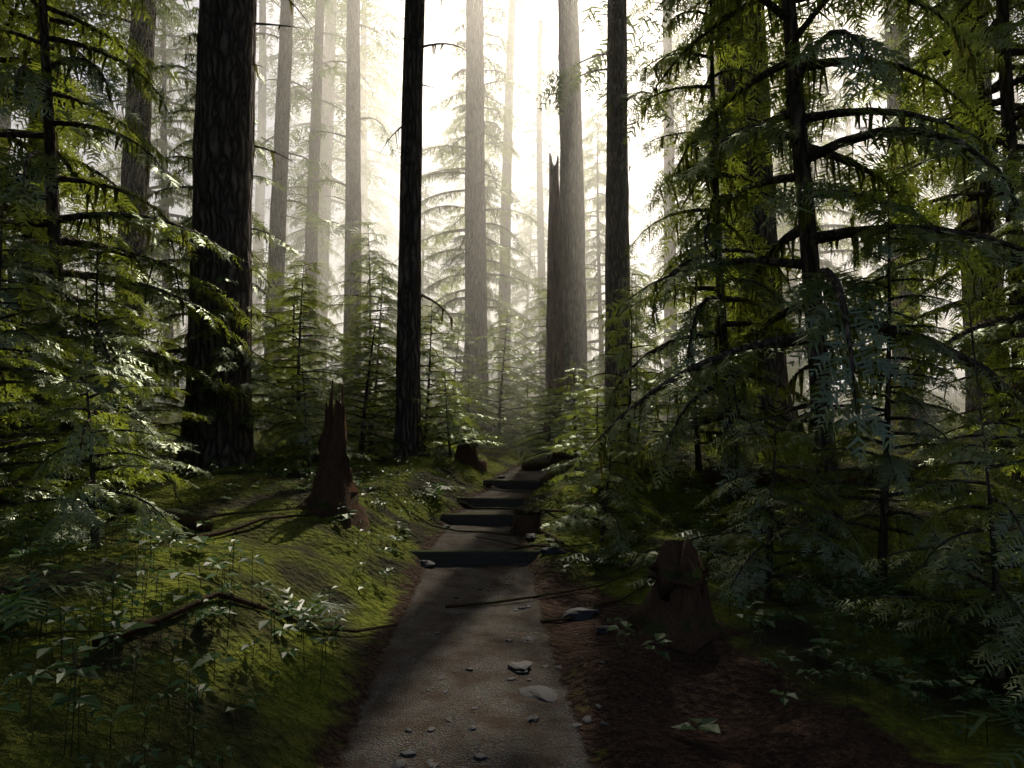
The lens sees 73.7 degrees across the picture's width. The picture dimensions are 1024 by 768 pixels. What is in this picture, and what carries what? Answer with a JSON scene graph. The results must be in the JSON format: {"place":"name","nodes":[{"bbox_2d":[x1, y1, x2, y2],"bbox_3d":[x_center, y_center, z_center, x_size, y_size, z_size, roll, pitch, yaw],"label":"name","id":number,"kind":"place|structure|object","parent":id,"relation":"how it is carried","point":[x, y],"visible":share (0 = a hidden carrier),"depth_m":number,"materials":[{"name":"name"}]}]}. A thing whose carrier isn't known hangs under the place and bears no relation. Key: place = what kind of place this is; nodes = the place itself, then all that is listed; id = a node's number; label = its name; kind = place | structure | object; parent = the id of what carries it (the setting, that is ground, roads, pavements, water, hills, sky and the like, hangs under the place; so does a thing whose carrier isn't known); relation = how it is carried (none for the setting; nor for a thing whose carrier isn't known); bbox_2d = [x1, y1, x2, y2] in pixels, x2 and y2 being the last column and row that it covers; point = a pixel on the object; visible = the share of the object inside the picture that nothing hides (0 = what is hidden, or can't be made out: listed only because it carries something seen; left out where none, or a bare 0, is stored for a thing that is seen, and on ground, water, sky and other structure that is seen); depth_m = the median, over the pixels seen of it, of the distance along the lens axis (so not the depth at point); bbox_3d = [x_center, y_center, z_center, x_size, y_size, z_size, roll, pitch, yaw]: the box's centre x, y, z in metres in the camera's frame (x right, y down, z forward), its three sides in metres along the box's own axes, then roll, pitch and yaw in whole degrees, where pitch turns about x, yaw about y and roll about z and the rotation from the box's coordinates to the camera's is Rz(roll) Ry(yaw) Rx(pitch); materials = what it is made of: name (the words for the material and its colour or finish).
{"place":"outdoors","nodes":[
{"label":"outdoors","id":0,"kind":"place"},
{"bbox_2d":[0,369,1023,767],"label":"forest ground","id":1,"kind":"structure","parent":0,"point":[368,701],"depth_m":4.38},
{"bbox_2d":[0,299,86,509],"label":"sapling","id":2,"kind":"object","parent":1,"relation":"on","point":[16,453],"visible":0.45,"depth_m":6.90,"materials":[{"name":"green plant"}]},
{"bbox_2d":[0,299,99,493],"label":"sapling","id":3,"kind":"object","parent":1,"relation":"on","point":[14,426],"visible":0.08,"depth_m":8.87,"materials":[{"name":"green plant"}]},
{"bbox_2d":[0,122,145,479],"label":"sapling","id":4,"kind":"object","parent":1,"relation":"on","point":[29,236],"visible":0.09,"depth_m":10.55,"materials":[{"name":"green plant"}]},
{"bbox_2d":[0,570,149,622],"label":"sword fern","id":5,"kind":"object","parent":1,"relation":"on","point":[14,605],"visible":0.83,"depth_m":3.57,"materials":[{"name":"green plant"}]},
{"bbox_2d":[0,0,181,459],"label":"conifer tree","id":6,"kind":"object","parent":1,"relation":"on","point":[53,21],"visible":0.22,"depth_m":13.39,"materials":[{"name":"green plant"}]},
{"bbox_2d":[0,0,197,432],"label":"conifer tree","id":7,"kind":"object","parent":1,"relation":"on","point":[93,152],"visible":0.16,"depth_m":19.80,"materials":[{"name":"green plant"}]},
{"bbox_2d":[0,272,198,548],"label":"sapling","id":8,"kind":"object","parent":1,"relation":"on","point":[74,500],"visible":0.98,"depth_m":4.86,"materials":[{"name":"green plant"}]},
{"bbox_2d":[0,193,199,554],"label":"sapling","id":9,"kind":"object","parent":1,"relation":"on","point":[6,407],"visible":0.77,"depth_m":5.82,"materials":[{"name":"green plant"}]},
{"bbox_2d":[0,219,218,485],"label":"sapling","id":10,"kind":"object","parent":1,"relation":"on","point":[124,339],"visible":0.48,"depth_m":8.73,"materials":[{"name":"green plant"}]},
{"bbox_2d":[76,110,154,309],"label":"forest tree","id":11,"kind":"object","parent":1,"relation":"on","point":[112,148],"visible":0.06,"depth_m":65.33,"materials":[{"name":"green plant"}]},
{"bbox_2d":[49,0,195,440],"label":"conifer tree","id":12,"kind":"object","parent":1,"relation":"on","point":[134,179],"visible":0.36,"depth_m":17.37,"materials":[{"name":"green plant"}]},
{"bbox_2d":[35,477,213,531],"bbox_3d":[-4.748,1.351,8.086,4.516,0.412,0.190,-3,-5,37],"label":"fallen log","id":13,"kind":"object","parent":1,"relation":"on","point":[188,519],"visible":0.3,"depth_m":6.93,"materials":[{"name":"brown wood"}]},
{"bbox_2d":[0,0,273,478],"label":"conifer tree","id":14,"kind":"object","parent":1,"relation":"on","point":[50,170],"visible":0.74,"depth_m":9.86,"materials":[{"name":"green plant"}]},
{"bbox_2d":[75,287,220,471],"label":"sapling","id":15,"kind":"object","parent":1,"relation":"on","point":[160,426],"visible":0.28,"depth_m":11.21,"materials":[{"name":"green plant"}]},
{"bbox_2d":[69,0,263,405],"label":"conifer tree","id":16,"kind":"object","parent":1,"relation":"on","point":[165,54],"visible":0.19,"depth_m":24.72,"materials":[{"name":"green plant"}]},
{"bbox_2d":[104,7,301,426],"bbox_3d":[-7.317,-4.288,16.679,4.593,12.422,5.747,1,-4,-9],"label":"conifer tree","id":17,"kind":"object","parent":1,"relation":"on","point":[258,231],"visible":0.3,"depth_m":16.33,"materials":[{"name":"green plant"}]},
{"bbox_2d":[117,0,312,468],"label":"tree trunk","id":18,"kind":"object","parent":1,"relation":"on","point":[224,146],"visible":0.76,"depth_m":11.76,"materials":[{"name":"brown plant"}]},
{"bbox_2d":[146,221,298,460],"bbox_3d":[-5.095,-0.505,11.999,2.704,5.058,2.743,0,-3,0],"label":"sapling","id":19,"kind":"object","parent":1,"relation":"on","point":[255,359],"visible":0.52,"depth_m":11.47,"materials":[{"name":"green plant"}]},
{"bbox_2d":[252,0,308,374],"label":"forest tree","id":20,"kind":"object","parent":1,"relation":"on","point":[260,207],"visible":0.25,"depth_m":51.52,"materials":[{"name":"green plant"}]},
{"bbox_2d":[252,266,327,444],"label":"sapling","id":21,"kind":"object","parent":1,"relation":"on","point":[269,331],"visible":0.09,"depth_m":17.91,"materials":[{"name":"green plant"}]},
{"bbox_2d":[252,0,341,428],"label":"conifer tree","id":22,"kind":"object","parent":1,"relation":"on","point":[277,221],"visible":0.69,"depth_m":21.75,"materials":[{"name":"brown plant"}]},
{"bbox_2d":[255,157,343,400],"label":"young hemlock","id":23,"kind":"object","parent":1,"relation":"on","point":[299,240],"visible":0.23,"depth_m":30.56,"materials":[{"name":"green plant"}]},
{"bbox_2d":[252,266,365,448],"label":"sapling","id":24,"kind":"object","parent":1,"relation":"on","point":[257,396],"visible":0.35,"depth_m":15.01,"materials":[{"name":"green plant"}]},
{"bbox_2d":[250,251,370,456],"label":"sapling","id":25,"kind":"object","parent":1,"relation":"on","point":[268,406],"visible":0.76,"depth_m":12.87,"materials":[{"name":"green plant"}]},
{"bbox_2d":[263,586,358,630],"bbox_3d":[-1.567,1.563,4.983,0.935,0.259,1.052,0,-4,0],"label":"sword fern","id":26,"kind":"object","parent":1,"relation":"on","point":[327,608],"visible":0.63,"depth_m":4.84,"materials":[{"name":"green plant"}]},
{"bbox_2d":[258,324,377,477],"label":"sapling","id":27,"kind":"object","parent":1,"relation":"on","point":[298,442],"visible":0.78,"depth_m":11.39,"materials":[{"name":"green plant"}]},
{"bbox_2d":[262,0,376,400],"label":"conifer tree","id":28,"kind":"object","parent":1,"relation":"on","point":[311,245],"visible":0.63,"depth_m":25.24,"materials":[{"name":"brown plant"}]},
{"bbox_2d":[253,0,404,401],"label":"forest tree","id":29,"kind":"object","parent":1,"relation":"on","point":[327,147],"visible":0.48,"depth_m":37.46,"materials":[{"name":"green plant"}]},
{"bbox_2d":[297,379,369,531],"bbox_3d":[-2.125,0.836,8.075,0.915,1.793,0.867,0,-4,3],"label":"tree stump","id":30,"kind":"object","parent":1,"relation":"on","point":[334,485],"visible":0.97,"depth_m":7.96,"materials":[{"name":"brown wood"}]},
{"bbox_2d":[290,0,403,419],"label":"conifer tree","id":31,"kind":"object","parent":1,"relation":"on","point":[352,185],"visible":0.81,"depth_m":23.20,"materials":[{"name":"brown plant"}]},
{"bbox_2d":[297,0,403,372],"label":"forest tree","id":32,"kind":"object","parent":1,"relation":"on","point":[364,145],"visible":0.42,"depth_m":59.52,"materials":[{"name":"green plant"}]},
{"bbox_2d":[267,309,437,457],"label":"sapling","id":33,"kind":"object","parent":1,"relation":"on","point":[365,406],"visible":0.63,"depth_m":13.70,"materials":[{"name":"green plant"}]},
{"bbox_2d":[317,257,430,456],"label":"sapling","id":34,"kind":"object","parent":1,"relation":"on","point":[384,297],"visible":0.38,"depth_m":15.89,"materials":[{"name":"green plant"}]},
{"bbox_2d":[301,221,453,438],"bbox_3d":[-3.885,-1.366,19.213,4.332,6.880,4.838,-7,-8,39],"label":"sapling","id":35,"kind":"object","parent":1,"relation":"on","point":[363,270],"visible":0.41,"depth_m":19.21,"materials":[{"name":"green plant"}]},
{"bbox_2d":[385,184,461,392],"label":"young hemlock","id":36,"kind":"object","parent":1,"relation":"on","point":[424,301],"visible":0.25,"depth_m":38.82,"materials":[{"name":"green plant"}]},
{"bbox_2d":[381,0,466,458],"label":"tree trunk","id":37,"kind":"object","parent":1,"relation":"on","point":[408,431],"visible":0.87,"depth_m":13.68,"materials":[{"name":"brown plant"}]},
{"bbox_2d":[349,298,501,456],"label":"sapling","id":38,"kind":"object","parent":1,"relation":"on","point":[431,373],"visible":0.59,"depth_m":14.59,"materials":[{"name":"green plant"}]},
{"bbox_2d":[411,336,503,460],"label":"sapling","id":39,"kind":"object","parent":1,"relation":"on","point":[434,434],"visible":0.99,"depth_m":13.23,"materials":[{"name":"green plant"}]},
{"bbox_2d":[420,313,501,423],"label":"sapling","id":40,"kind":"object","parent":1,"relation":"on","point":[449,347],"visible":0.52,"depth_m":21.41,"materials":[{"name":"green plant"}]},
{"bbox_2d":[427,100,503,302],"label":"forest tree","id":41,"kind":"object","parent":1,"relation":"on","point":[462,178],"visible":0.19,"depth_m":62.87,"materials":[{"name":"green plant"}]},
{"bbox_2d":[395,0,546,411],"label":"conifer tree","id":42,"kind":"object","parent":1,"relation":"on","point":[491,244],"visible":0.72,"depth_m":28.04,"materials":[{"name":"green plant"}]},
{"bbox_2d":[455,438,486,471],"bbox_3d":[-0.905,1.427,13.549,0.785,0.739,0.771,2,-4,-23],"label":"mossy stump","id":43,"kind":"object","parent":1,"relation":"on","point":[466,454],"visible":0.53,"depth_m":13.35,"materials":[{"name":"brown wood"}]},
{"bbox_2d":[438,372,505,453],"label":"sapling","id":44,"kind":"object","parent":1,"relation":"on","point":[471,394],"visible":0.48,"depth_m":17.64,"materials":[{"name":"green plant"}]},
{"bbox_2d":[456,0,492,429],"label":"tree trunk","id":45,"kind":"object","parent":1,"relation":"on","point":[475,273],"visible":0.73,"depth_m":24.12,"materials":[{"name":"brown plant"}]},
{"bbox_2d":[409,550,540,565],"bbox_3d":[-0.432,2.059,8.076,1.591,0.185,0.133,0,-4,0],"label":"step","id":46,"kind":"object","parent":1,"relation":"on","point":[468,557],"visible":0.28,"depth_m":8.01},
{"bbox_2d":[441,513,513,525],"bbox_3d":[-0.487,2.039,10.233,1.159,0.185,0.130,0,-4,4],"label":"step","id":47,"kind":"object","parent":1,"relation":"on","point":[480,519],"visible":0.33,"depth_m":10.17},
{"bbox_2d":[457,497,524,507],"bbox_3d":[-0.349,1.948,11.142,1.127,0.187,0.130,-1,-4,11],"label":"step","id":48,"kind":"object","parent":1,"relation":"on","point":[495,502],"visible":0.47,"depth_m":11.07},
{"bbox_2d":[485,112,501,385],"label":"tree","id":49,"kind":"object","parent":1,"relation":"on","point":[489,315],"visible":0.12,"depth_m":71.00,"materials":[{"name":"brown plant"}]},
{"bbox_2d":[391,475,610,767],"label":"stones","id":50,"kind":"object","parent":1,"relation":"on","point":[542,693],"visible":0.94,"depth_m":4.60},
{"bbox_2d":[446,307,560,450],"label":"sapling","id":51,"kind":"object","parent":1,"relation":"on","point":[501,394],"visible":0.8,"depth_m":18.78,"materials":[{"name":"green plant"}]},
{"bbox_2d":[0,431,1023,674],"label":"fallen branches","id":52,"kind":"object","parent":1,"relation":"on","point":[168,615],"visible":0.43,"depth_m":6.54,"materials":[{"name":"brown wood"}]},
{"bbox_2d":[0,428,1023,767],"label":"undergrowth plants","id":53,"kind":"object","parent":1,"relation":"on","point":[60,700],"visible":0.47,"depth_m":4.08,"materials":[{"name":"green plant"}]},
{"bbox_2d":[483,480,542,489],"bbox_3d":[0.009,1.877,12.660,1.130,0.186,0.130,-1,-4,16],"label":"log step","id":54,"kind":"object","parent":1,"relation":"on","point":[515,484],"visible":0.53,"depth_m":12.58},
{"bbox_2d":[485,0,546,407],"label":"conifer tree","id":55,"kind":"object","parent":1,"relation":"on","point":[505,294],"visible":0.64,"depth_m":32.40,"materials":[{"name":"brown plant"}]},
{"bbox_2d":[488,184,547,392],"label":"young hemlock","id":56,"kind":"object","parent":1,"relation":"on","point":[532,246],"visible":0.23,"depth_m":44.51,"materials":[{"name":"green plant"}]},
{"bbox_2d":[508,507,544,535],"bbox_3d":[0.208,2.061,9.464,0.754,0.699,0.680,1,-4,-17],"label":"tree stump","id":57,"kind":"object","parent":1,"relation":"on","point":[526,521],"visible":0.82,"depth_m":9.34,"materials":[{"name":"brown wood"}]},
{"bbox_2d":[489,372,564,439],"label":"sapling","id":58,"kind":"object","parent":1,"relation":"on","point":[519,404],"visible":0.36,"depth_m":20.86,"materials":[{"name":"green plant"}]},
{"bbox_2d":[512,19,559,407],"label":"conifer tree","id":59,"kind":"object","parent":1,"relation":"on","point":[541,245],"visible":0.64,"depth_m":37.13,"materials":[{"name":"green plant"}]},
{"bbox_2d":[492,278,600,429],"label":"sapling","id":60,"kind":"object","parent":1,"relation":"on","point":[529,368],"visible":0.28,"depth_m":22.71,"materials":[{"name":"green plant"}]},
{"bbox_2d":[509,387,588,458],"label":"sapling","id":61,"kind":"object","parent":1,"relation":"on","point":[551,424],"visible":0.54,"depth_m":16.70,"materials":[{"name":"green plant"}]},
{"bbox_2d":[521,446,588,470],"bbox_3d":[1.065,1.564,14.583,1.839,0.589,0.227,1,-4,-18],"label":"fallen log","id":62,"kind":"object","parent":1,"relation":"on","point":[534,465],"visible":0.38,"depth_m":14.31,"materials":[{"name":"brown wood"}]},
{"bbox_2d":[543,153,572,446],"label":"dead tree trunk","id":63,"kind":"object","parent":1,"relation":"on","point":[554,338],"visible":0.66,"depth_m":20.45,"materials":[{"name":"wood"}]},
{"bbox_2d":[540,452,576,482],"bbox_3d":[0.899,1.658,12.830,0.777,0.783,0.786,2,-5,-29],"label":"tree stump","id":64,"kind":"object","parent":1,"relation":"on","point":[557,457],"visible":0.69,"depth_m":12.67,"materials":[{"name":"brown wood"}]},
{"bbox_2d":[507,360,631,469],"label":"sapling","id":65,"kind":"object","parent":1,"relation":"on","point":[567,394],"visible":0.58,"depth_m":13.40,"materials":[{"name":"green plant"}]},
{"bbox_2d":[555,0,604,444],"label":"conifer tree","id":66,"kind":"object","parent":1,"relation":"on","point":[572,214],"visible":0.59,"depth_m":21.75,"materials":[{"name":"brown plant"}]},
{"bbox_2d":[583,149,596,385],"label":"conifer tree","id":67,"kind":"object","parent":1,"relation":"on","point":[588,331],"visible":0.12,"depth_m":73.16,"materials":[{"name":"grey plant"}]},
{"bbox_2d":[559,542,633,567],"bbox_3d":[0.938,1.900,7.615,0.924,0.229,0.831,0,-4,0],"label":"sword fern","id":68,"kind":"object","parent":1,"relation":"on","point":[597,562],"visible":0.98,"depth_m":7.53,"materials":[{"name":"green plant"}]},
{"bbox_2d":[531,378,664,498],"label":"sapling","id":69,"kind":"object","parent":1,"relation":"on","point":[614,466],"visible":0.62,"depth_m":10.49,"materials":[{"name":"green plant"}]},
{"bbox_2d":[537,101,663,404],"bbox_3d":[3.804,-5.269,30.369,5.404,14.822,6.231,0,-4,-3],"label":"conifer tree","id":70,"kind":"object","parent":1,"relation":"on","point":[595,281],"visible":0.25,"depth_m":30.05,"materials":[{"name":"green plant"}]},
{"bbox_2d":[539,381,674,554],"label":"sapling","id":71,"kind":"object","parent":1,"relation":"on","point":[604,513],"visible":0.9,"depth_m":8.27,"materials":[{"name":"green plant"}]},
{"bbox_2d":[535,0,687,445],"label":"conifer tree","id":72,"kind":"object","parent":1,"relation":"on","point":[616,94],"visible":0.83,"depth_m":17.34,"materials":[{"name":"brown plant"}]},
{"bbox_2d":[582,66,643,319],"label":"tree","id":73,"kind":"object","parent":1,"relation":"on","point":[599,161],"visible":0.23,"depth_m":50.03,"materials":[{"name":"grey plant"}]},
{"bbox_2d":[568,332,666,435],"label":"sapling","id":74,"kind":"object","parent":1,"relation":"on","point":[632,394],"visible":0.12,"depth_m":19.37,"materials":[{"name":"green plant"}]},
{"bbox_2d":[572,266,681,464],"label":"sapling","id":75,"kind":"object","parent":1,"relation":"on","point":[622,357],"visible":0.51,"depth_m":11.69,"materials":[{"name":"green plant"}]},
{"bbox_2d":[588,253,683,434],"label":"sapling","id":76,"kind":"object","parent":1,"relation":"on","point":[651,369],"visible":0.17,"depth_m":21.94,"materials":[{"name":"green plant"}]},
{"bbox_2d":[627,0,705,420],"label":"conifer tree","id":77,"kind":"object","parent":1,"relation":"on","point":[667,44],"visible":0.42,"depth_m":27.27,"materials":[{"name":"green plant"}]},
{"bbox_2d":[625,538,727,654],"bbox_3d":[1.269,1.594,4.975,0.820,0.901,0.785,1,-4,-16],"label":"stump","id":78,"kind":"object","parent":1,"relation":"on","point":[675,606],"visible":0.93,"depth_m":4.86,"materials":[{"name":"brown wood"}]},
{"bbox_2d":[610,271,782,470],"bbox_3d":[3.031,-0.157,11.200,2.832,4.030,3.219,-1,-8,-9],"label":"sapling","id":79,"kind":"object","parent":1,"relation":"on","point":[698,463],"visible":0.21,"depth_m":11.16,"materials":[{"name":"green plant"}]},
{"bbox_2d":[634,0,766,408],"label":"conifer tree","id":80,"kind":"object","parent":1,"relation":"on","point":[708,72],"visible":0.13,"depth_m":25.55,"materials":[{"name":"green plant"}]},
{"bbox_2d":[639,27,789,358],"bbox_3d":[9.114,-7.876,32.422,7.629,19.974,6.187,0,-4,-1],"label":"conifer tree","id":81,"kind":"object","parent":1,"relation":"on","point":[676,109],"visible":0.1,"depth_m":33.01,"materials":[{"name":"green plant"}]},
{"bbox_2d":[671,518,759,555],"bbox_3d":[2.279,1.744,7.911,1.009,0.295,1.353,0,-4,0],"label":"sword fern","id":82,"kind":"object","parent":1,"relation":"on","point":[699,534],"visible":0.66,"depth_m":7.83,"materials":[{"name":"green plant"}]},
{"bbox_2d":[596,0,862,520],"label":"conifer tree","id":83,"kind":"object","parent":1,"relation":"on","point":[728,395],"visible":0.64,"depth_m":9.44,"materials":[{"name":"green plant"}]},
{"bbox_2d":[678,1,811,434],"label":"conifer tree","id":84,"kind":"object","parent":1,"relation":"on","point":[771,237],"visible":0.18,"depth_m":14.84,"materials":[{"name":"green plant"}]},
{"bbox_2d":[618,331,885,611],"bbox_3d":[2.092,0.992,6.035,2.288,2.921,1.554,-1,-4,11],"label":"sapling","id":85,"kind":"object","parent":1,"relation":"on","point":[755,507],"visible":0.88,"depth_m":5.81,"materials":[{"name":"green plant"}]},
{"bbox_2d":[561,0,1023,558],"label":"conifer tree","id":86,"kind":"object","parent":1,"relation":"on","point":[793,68],"visible":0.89,"depth_m":7.87,"materials":[{"name":"green plant"}]},
{"bbox_2d":[766,11,839,405],"bbox_3d":[12.745,-12.829,32.246,4.954,28.761,5.012,-3,-5,33],"label":"forest tree","id":87,"kind":"object","parent":1,"relation":"on","point":[789,358],"visible":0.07,"depth_m":31.62,"materials":[{"name":"brown plant"}]},
{"bbox_2d":[702,456,947,486],"bbox_3d":[5.237,1.425,11.190,4.913,0.459,0.330,1,-4,-19],"label":"fallen log","id":88,"kind":"object","parent":1,"relation":"on","point":[710,476],"visible":0.42,"depth_m":10.73,"materials":[{"name":"brown wood"}]},
{"bbox_2d":[827,47,869,390],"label":"conifer tree","id":89,"kind":"object","parent":1,"relation":"on","point":[848,129],"visible":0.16,"depth_m":59.39,"materials":[{"name":"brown plant"}]},
{"bbox_2d":[772,1,948,415],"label":"conifer tree","id":90,"kind":"object","parent":1,"relation":"on","point":[826,226],"visible":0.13,"depth_m":26.47,"materials":[{"name":"green plant"}]},
{"bbox_2d":[779,552,971,595],"bbox_3d":[3.309,1.678,6.144,1.484,0.317,1.320,0,-4,0],"label":"sword fern","id":91,"kind":"object","parent":1,"relation":"on","point":[881,585],"visible":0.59,"depth_m":6.16,"materials":[{"name":"green plant"}]},
{"bbox_2d":[824,0,950,427],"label":"conifer tree","id":92,"kind":"object","parent":1,"relation":"on","point":[891,103],"visible":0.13,"depth_m":19.09,"materials":[{"name":"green plant"}]},
{"bbox_2d":[753,165,1023,596],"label":"sapling","id":93,"kind":"object","parent":1,"relation":"on","point":[886,476],"visible":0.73,"depth_m":6.34,"materials":[{"name":"green plant"}]},
{"bbox_2d":[808,0,1023,481],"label":"conifer tree","id":94,"kind":"object","parent":1,"relation":"on","point":[1001,26],"visible":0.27,"depth_m":11.57,"materials":[{"name":"green plant"}]},
{"bbox_2d":[815,0,1023,459],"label":"conifer tree","id":95,"kind":"object","parent":1,"relation":"on","point":[983,225],"visible":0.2,"depth_m":14.93,"materials":[{"name":"green plant"}]},
{"bbox_2d":[821,0,1023,438],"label":"conifer tree","id":96,"kind":"object","parent":1,"relation":"on","point":[968,405],"visible":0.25,"depth_m":17.05,"materials":[{"name":"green plant"}]},
{"bbox_2d":[824,301,1023,703],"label":"sapling","id":97,"kind":"object","parent":1,"relation":"on","point":[998,637],"visible":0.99,"depth_m":4.27,"materials":[{"name":"green plant"}]},
{"bbox_2d":[915,105,957,377],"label":"forest tree","id":98,"kind":"object","parent":1,"relation":"on","point":[943,324],"visible":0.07,"depth_m":78.81,"materials":[{"name":"green plant"}]},
{"bbox_2d":[907,85,1023,476],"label":"sapling","id":99,"kind":"object","parent":1,"relation":"on","point":[1016,327],"visible":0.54,"depth_m":9.63,"materials":[{"name":"green plant"}]},
{"bbox_2d":[921,688,1023,767],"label":"sword fern","id":100,"kind":"object","parent":1,"relation":"on","point":[982,719],"visible":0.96,"depth_m":3.19,"materials":[{"name":"green plant"}]},
{"bbox_2d":[6,0,1023,374],"label":"sky","id":101,"kind":"structure","parent":0,"point":[440,24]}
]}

